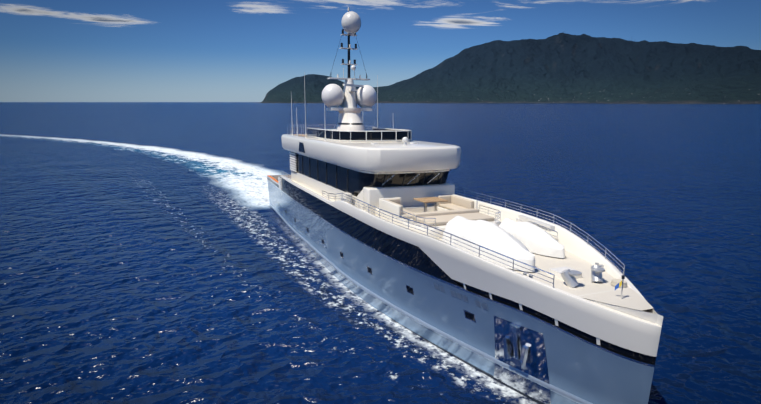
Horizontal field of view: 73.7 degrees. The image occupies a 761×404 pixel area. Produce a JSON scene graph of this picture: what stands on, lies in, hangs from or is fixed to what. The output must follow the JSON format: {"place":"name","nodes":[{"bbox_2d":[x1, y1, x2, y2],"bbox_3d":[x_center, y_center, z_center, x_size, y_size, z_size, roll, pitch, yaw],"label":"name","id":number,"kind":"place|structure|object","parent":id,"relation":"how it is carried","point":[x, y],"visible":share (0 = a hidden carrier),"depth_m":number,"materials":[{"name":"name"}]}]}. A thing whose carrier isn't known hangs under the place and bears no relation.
{"place":"outdoors","nodes":[
{"label":"outdoors","id":0,"kind":"place"},
{"bbox_2d":[0,102,760,403],"bbox_3d":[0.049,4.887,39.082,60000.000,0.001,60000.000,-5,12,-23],"label":"sea","id":1,"kind":"structure","parent":0,"point":[155,253],"depth_m":44.52,"materials":[{"name":"blue liquid"}]},
{"bbox_2d":[267,175,662,403],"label":"hull","id":2,"kind":"object","parent":1,"relation":"on","point":[616,365],"depth_m":22.27,"materials":[{"name":"white"}]},
{"bbox_2d":[278,176,281,189],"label":"hull louvres","id":3,"kind":"object","parent":2,"relation":"attached to","point":[280,183],"depth_m":52.01,"materials":[{"name":"white metal"}]},
{"bbox_2d":[281,178,459,286],"bbox_3d":[0.028,0.469,38.473,8.627,1.350,32.100,-4,10,-23],"label":"stripe","id":4,"kind":"object","parent":2,"relation":"on","point":[411,255],"depth_m":29.48,"materials":[{"name":"black glass"}]},
{"bbox_2d":[283,191,464,289],"bbox_3d":[0.071,1.194,38.479,8.472,0.080,32.450,-4,11,-23],"label":"rub rail","id":5,"kind":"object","parent":2,"relation":"attached to","point":[381,252],"depth_m":27.99,"materials":[{"name":"white metal"}]},
{"bbox_2d":[278,202,599,344],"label":"portholes","id":6,"kind":"object","parent":2,"relation":"attached to","point":[469,315],"depth_m":23.30,"materials":[{"name":"black glass"}]},
{"bbox_2d":[282,125,624,287],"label":"rails","id":7,"kind":"object","parent":2,"relation":"on","point":[335,196],"depth_m":24.68,"materials":[{"name":"silver metal"}]},
{"bbox_2d":[434,283,487,309],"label":"name letters","id":8,"kind":"object","parent":2,"relation":"on","point":[484,305],"depth_m":23.15,"materials":[{"name":"grey"}]},
{"bbox_2d":[281,178,652,311],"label":"decks","id":9,"kind":"object","parent":2,"relation":"on","point":[605,292],"depth_m":19.81,"materials":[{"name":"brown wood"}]},
{"bbox_2d":[341,192,351,203],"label":"wing stations","id":10,"kind":"object","parent":9,"relation":"on","point":[348,197],"depth_m":33.91,"materials":[{"name":"beige paint"}]},
{"bbox_2d":[291,151,449,208],"bbox_3d":[-1.854,-1.947,42.596,6.500,3.600,21.190,-4,10,-23],"label":"wheelhouse","id":11,"kind":"object","parent":9,"relation":"on","point":[358,180],"depth_m":35.15,"materials":[{"name":"beige paint"}]},
{"bbox_2d":[289,152,296,172],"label":"louvres","id":12,"kind":"object","parent":11,"relation":"on","point":[293,161],"depth_m":49.36,"materials":[{"name":"beige paint"}]},
{"bbox_2d":[281,134,460,172],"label":"roof","id":13,"kind":"structure","parent":11,"relation":"on","point":[394,157],"depth_m":32.53,"materials":[{"name":"beige paint"}]},
{"bbox_2d":[299,142,304,152],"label":"roof recess","id":14,"kind":"object","parent":13,"relation":"in","point":[301,147],"depth_m":44.03,"materials":[{"name":"black"}]},
{"bbox_2d":[291,72,377,140],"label":"whips","id":15,"kind":"object","parent":13,"relation":"on","point":[324,109],"depth_m":46.27,"materials":[{"name":"beige paint"}]},
{"bbox_2d":[307,127,410,141],"bbox_3d":[-1.748,-5.583,41.793,6.310,0.860,9.385,-4,10,-23],"label":"windshield","id":16,"kind":"object","parent":13,"relation":"on","point":[388,135],"depth_m":37.81,"materials":[{"name":"black glass"}]},
{"bbox_2d":[307,127,411,141],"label":"windscreen frame posts","id":17,"kind":"object","parent":13,"relation":"on","point":[381,135],"depth_m":37.53,"materials":[{"name":"metal"}]},
{"bbox_2d":[371,137,417,144],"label":"roof lights","id":18,"kind":"object","parent":13,"relation":"on","point":[405,140],"depth_m":33.86},
{"label":"sundeck floor","id":19,"kind":"structure","parent":13,"relation":"on","visible":0},
{"bbox_2d":[322,7,376,130],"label":"mast","id":20,"kind":"object","parent":19,"relation":"on","point":[335,96],"depth_m":42.56,"materials":[{"name":"white metal"}]},
{"bbox_2d":[302,155,443,191],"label":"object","id":21,"kind":"object","parent":11,"relation":"on","point":[347,175],"depth_m":35.39,"materials":[{"name":"black"}]},
{"bbox_2d":[363,183,454,214],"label":"wall","id":22,"kind":"structure","parent":9,"relation":"on","point":[372,196],"depth_m":33.02,"materials":[{"name":"beige paint"}]},
{"bbox_2d":[375,204,447,225],"bbox_3d":[2.873,0.880,31.776,5.519,0.710,4.400,-4,10,-23],"label":"platform","id":23,"kind":"object","parent":22,"relation":"on","point":[418,208],"depth_m":32.48,"materials":[{"name":"beige paint"}]},
{"bbox_2d":[379,194,477,217],"bbox_3d":[2.947,0.208,31.471,5.400,0.740,2.900,-4,10,-23],"label":"sofa shell","id":24,"kind":"object","parent":23,"relation":"on","point":[390,207],"depth_m":30.91,"materials":[{"name":"beige paint"}]},
{"bbox_2d":[384,195,494,225],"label":"cushions","id":25,"kind":"object","parent":24,"relation":"on","point":[455,206],"depth_m":29.39,"materials":[{"name":"beige fabric"}]},
{"bbox_2d":[402,219,500,238],"bbox_3d":[4.200,1.386,28.659,5.400,0.640,2.450,-4,10,-23],"label":"platform","id":26,"kind":"object","parent":9,"relation":"on","point":[442,227],"depth_m":27.07,"materials":[{"name":"beige paint"}]},
{"bbox_2d":[401,205,557,240],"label":"platform rails","id":27,"kind":"object","parent":9,"relation":"on","point":[479,210],"depth_m":27.21,"materials":[{"name":"silver metal"}]},
{"bbox_2d":[442,215,534,271],"bbox_3d":[5.204,1.716,23.835,2.627,1.492,6.133,-4,10,-23],"label":"tender","id":28,"kind":"object","parent":9,"relation":"on","point":[491,236],"depth_m":22.91,"materials":[{"name":"white"}]},
{"bbox_2d":[499,218,564,257],"bbox_3d":[7.552,1.664,25.213,1.817,1.170,4.452,-4,10,-23],"label":"cover","id":29,"kind":"object","parent":9,"relation":"on","point":[533,238],"depth_m":24.38,"materials":[{"name":"white fabric"}]},
{"bbox_2d":[516,215,604,287],"bbox_3d":[8.195,2.109,23.659,3.382,1.153,8.974,2,11,12],"label":"deck equipment","id":30,"kind":"object","parent":9,"relation":"on","point":[568,276],"depth_m":20.15,"materials":[{"name":"silver metal"}]},
{"bbox_2d":[615,275,624,298],"bbox_3d":[8.636,3.108,18.341,0.110,1.000,0.335,-4,10,-23],"label":"jackstaff","id":31,"kind":"object","parent":9,"relation":"on","point":[618,285],"depth_m":18.25,"materials":[{"name":"silver metal"}]},
{"bbox_2d":[610,279,626,287],"bbox_3d":[9.261,3.145,19.705,0.600,0.175,0.585,-4,10,-23],"label":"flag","id":32,"kind":"object","parent":31,"relation":"attached to","point":[614,282],"depth_m":19.60,"materials":[{"name":"multicoloured"}]},
{"bbox_2d":[494,316,550,403],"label":"anchor pocket","id":33,"kind":"object","parent":2,"relation":"attached to","point":[520,348],"depth_m":21.11,"materials":[{"name":"silver metal"}]},
{"bbox_2d":[0,0,760,101],"label":"sky","id":34,"kind":"structure","parent":0,"point":[51,50],"materials":[{"name":"blue"}]},
{"bbox_2d":[260,33,760,103],"bbox_3d":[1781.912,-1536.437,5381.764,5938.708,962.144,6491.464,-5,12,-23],"label":"land","id":35,"kind":"structure","parent":0,"point":[567,68],"depth_m":5482.65,"materials":[{"name":"green plant"}]},
{"label":"recess floor","id":36,"kind":"structure","parent":0,"visible":0},
{"bbox_2d":[413,197,447,211],"bbox_3d":[3.063,0.403,31.224,1.600,1.140,1.500,-4,10,-23],"label":"table","id":37,"kind":"object","parent":36,"relation":"on","point":[426,200],"depth_m":31.06,"materials":[{"name":"brown wood"}]}
]}

